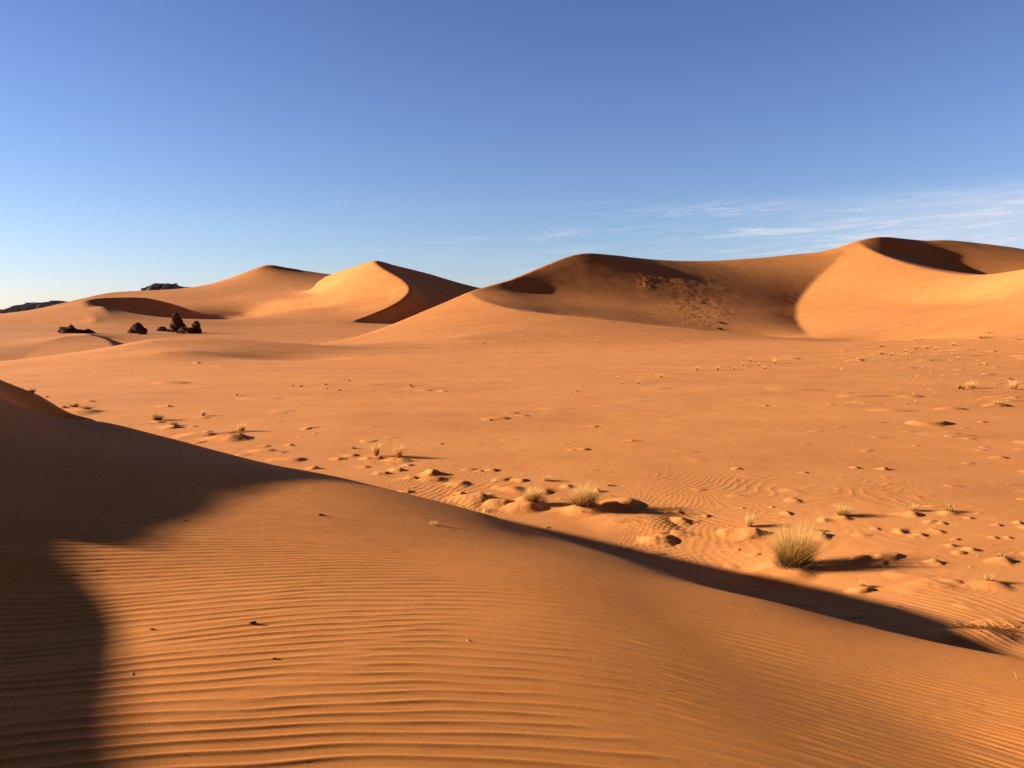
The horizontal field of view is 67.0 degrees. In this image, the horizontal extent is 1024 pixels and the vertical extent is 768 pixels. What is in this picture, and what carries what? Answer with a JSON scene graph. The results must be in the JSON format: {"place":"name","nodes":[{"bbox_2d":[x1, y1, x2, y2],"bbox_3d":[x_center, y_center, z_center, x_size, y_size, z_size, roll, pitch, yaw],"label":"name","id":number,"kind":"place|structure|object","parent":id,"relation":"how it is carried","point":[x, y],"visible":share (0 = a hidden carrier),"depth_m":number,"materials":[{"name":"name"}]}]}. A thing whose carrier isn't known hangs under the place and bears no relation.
{"place":"outdoors","nodes":[
{"label":"outdoors","id":0,"kind":"place"},
{"bbox_2d":[0,300,67,313],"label":"rocky hill","id":1,"kind":"structure","parent":0,"point":[26,306],"depth_m":1208.32,"materials":[{"name":"grey stone"}]},
{"bbox_2d":[0,334,115,360],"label":"sand dune","id":2,"kind":"structure","parent":0,"point":[17,348],"depth_m":163.77,"materials":[{"name":"orange sand"}]},
{"bbox_2d":[59,297,228,326],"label":"sand dune","id":3,"kind":"structure","parent":0,"point":[133,310],"depth_m":383.32,"materials":[{"name":"orange sand"}]},
{"bbox_2d":[141,283,189,290],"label":"rocky hill","id":4,"kind":"structure","parent":0,"point":[160,286],"depth_m":1474.13,"materials":[{"name":"grey stone"}]},
{"bbox_2d":[0,338,339,377],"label":"sand dune","id":5,"kind":"structure","parent":0,"point":[194,358],"depth_m":85.07,"materials":[{"name":"orange sand"}]},
{"bbox_2d":[52,265,331,305],"bbox_3d":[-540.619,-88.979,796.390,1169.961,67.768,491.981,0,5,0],"label":"sand dune","id":6,"kind":"structure","parent":0,"point":[266,283],"depth_m":661.66,"materials":[{"name":"orange sand"}]},
{"bbox_2d":[272,261,479,323],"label":"sand dune","id":7,"kind":"structure","parent":0,"point":[376,292],"depth_m":479.07,"materials":[{"name":"orange sand"}]},
{"bbox_2d":[0,380,1023,767],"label":"sand dune","id":8,"kind":"structure","parent":0,"point":[368,608],"depth_m":4.48,"materials":[{"name":"orange sand"}]},
{"bbox_2d":[0,301,1023,658],"bbox_3d":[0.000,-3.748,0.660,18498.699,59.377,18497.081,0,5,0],"label":"sand plain","id":9,"kind":"structure","parent":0,"point":[680,447],"depth_m":29.81,"materials":[{"name":"orange sand"}]},
{"bbox_2d":[67,402,80,406],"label":"grass tuft","id":10,"kind":"object","parent":9,"relation":"on","point":[73,405],"visible":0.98,"depth_m":40.82,"materials":[{"name":"plant"}]},
{"bbox_2d":[57,324,94,333],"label":"rock outcrop","id":11,"kind":"object","parent":9,"relation":"on","point":[70,328],"visible":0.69,"depth_m":244.11,"materials":[{"name":"brown stone"}]},
{"bbox_2d":[80,405,93,408],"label":"grass tuft","id":12,"kind":"object","parent":9,"relation":"on","point":[87,407],"visible":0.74,"depth_m":38.84,"materials":[{"name":"brown plant"}]},
{"bbox_2d":[127,322,147,333],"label":"rock outcrop","id":13,"kind":"object","parent":9,"relation":"on","point":[137,327],"visible":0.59,"depth_m":261.77,"materials":[{"name":"brown stone"}]},
{"bbox_2d":[148,412,165,419],"bbox_3d":[-16.218,1.463,35.452,1.040,0.512,0.900,-3,5,-29],"label":"grass tuft","id":14,"kind":"object","parent":9,"relation":"on","point":[157,417],"visible":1,"depth_m":35.40,"materials":[{"name":"brown plant"}]},
{"bbox_2d":[156,326,167,330],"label":"rock outcrop","id":15,"kind":"object","parent":9,"relation":"on","point":[162,328],"visible":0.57,"depth_m":290.29,"materials":[{"name":"brown stone"}]},
{"bbox_2d":[169,313,186,331],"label":"rock outcrop","id":16,"kind":"object","parent":9,"relation":"on","point":[177,323],"visible":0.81,"depth_m":287.80,"materials":[{"name":"brown stone"}]},
{"bbox_2d":[176,321,201,333],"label":"rock outcrop","id":17,"kind":"object","parent":9,"relation":"on","point":[195,328],"visible":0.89,"depth_m":275.56,"materials":[{"name":"brown stone"}]},
{"bbox_2d":[235,423,247,430],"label":"grass tuft","id":18,"kind":"object","parent":9,"relation":"on","point":[242,428],"visible":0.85,"depth_m":31.76,"materials":[{"name":"brown plant"}]},
{"bbox_2d":[371,443,381,455],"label":"grass tuft","id":19,"kind":"object","parent":9,"relation":"on","point":[375,450],"visible":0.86,"depth_m":25.85,"materials":[{"name":"beige plant"}]},
{"bbox_2d":[390,445,404,457],"bbox_3d":[-3.810,2.214,25.569,0.765,0.487,0.758,-5,7,-45],"label":"grass tuft","id":20,"kind":"object","parent":9,"relation":"on","point":[398,453],"visible":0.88,"depth_m":25.51,"materials":[{"name":"beige plant"}]},
{"bbox_2d":[517,481,544,503],"bbox_3d":[0.530,2.778,19.863,0.971,0.556,0.961,2,5,26],"label":"grass tuft","id":21,"kind":"object","parent":9,"relation":"on","point":[532,497],"visible":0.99,"depth_m":19.80,"materials":[{"name":"plant"}]},
{"bbox_2d":[541,475,549,481],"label":"grass tuft","id":22,"kind":"object","parent":9,"relation":"on","point":[545,479],"visible":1,"depth_m":21.95,"materials":[{"name":"beige plant"}]},
{"bbox_2d":[565,477,607,509],"bbox_3d":[1.859,2.712,19.349,1.370,0.751,1.474,0,5,0],"label":"grass tuft","id":23,"kind":"object","parent":9,"relation":"on","point":[586,499],"visible":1,"depth_m":19.28,"materials":[{"name":"plant"}]},
{"bbox_2d":[740,513,754,526],"bbox_3d":[5.550,3.162,17.940,0.539,0.342,0.440,-1,5,-10],"label":"grass tuft","id":24,"kind":"object","parent":9,"relation":"on","point":[749,521],"visible":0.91,"depth_m":17.96,"materials":[{"name":"beige plant"}]},
{"bbox_2d":[758,515,841,575],"bbox_3d":[5.673,3.128,15.163,1.820,1.042,1.812,-3,6,-33],"label":"grass tuft","id":25,"kind":"object","parent":9,"relation":"on","point":[793,554],"visible":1,"depth_m":15.09,"materials":[{"name":"plant"}]},
{"bbox_2d":[834,503,857,516],"bbox_3d":[7.918,2.963,18.446,0.707,0.416,0.725,3,6,35],"label":"grass tuft","id":26,"kind":"object","parent":9,"relation":"on","point":[840,512],"visible":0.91,"depth_m":18.36,"materials":[{"name":"plant"}]},
{"bbox_2d":[858,579,865,585],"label":"grass tuft","id":27,"kind":"object","parent":9,"relation":"on","point":[861,584],"visible":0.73,"depth_m":13.81,"materials":[{"name":"beige plant"}]},
{"bbox_2d":[907,504,919,510],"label":"grass tuft","id":28,"kind":"object","parent":9,"relation":"on","point":[914,508],"visible":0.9,"depth_m":18.69,"materials":[{"name":"beige plant"}]},
{"bbox_2d":[944,504,958,511],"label":"grass tuft","id":29,"kind":"object","parent":9,"relation":"on","point":[948,509],"visible":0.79,"depth_m":18.57,"materials":[{"name":"plant"}]},
{"bbox_2d":[963,382,977,387],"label":"grass tuft","id":30,"kind":"object","parent":9,"relation":"on","point":[969,385],"visible":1,"depth_m":51.06,"materials":[{"name":"beige plant"}]},
{"bbox_2d":[951,620,1021,634],"bbox_3d":[6.903,3.528,11.136,1.201,0.226,1.119,5,7,44],"label":"low desert grass patch","id":31,"kind":"object","parent":9,"relation":"on","point":[999,629],"visible":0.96,"depth_m":11.18,"materials":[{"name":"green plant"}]},
{"bbox_2d":[980,572,995,580],"bbox_3d":[8.390,3.402,13.628,0.301,0.178,0.303,0,5,0],"label":"grass tuft","id":32,"kind":"object","parent":9,"relation":"on","point":[989,578],"visible":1,"depth_m":13.62,"materials":[{"name":"beige plant"}]},
{"bbox_2d":[1003,381,1020,389],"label":"grass tuft","id":33,"kind":"object","parent":9,"relation":"on","point":[1013,386],"visible":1,"depth_m":49.87,"materials":[{"name":"beige plant"}]},
{"bbox_2d":[0,0,1023,308],"label":"sky","id":34,"kind":"structure","parent":0,"point":[144,143],"materials":[{"name":"blue"}]},
{"bbox_2d":[339,237,1023,348],"bbox_3d":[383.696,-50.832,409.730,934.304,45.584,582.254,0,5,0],"label":"sand dune","id":35,"kind":"structure","parent":0,"point":[882,289],"depth_m":244.57,"materials":[{"name":"orange sand"}]}
]}

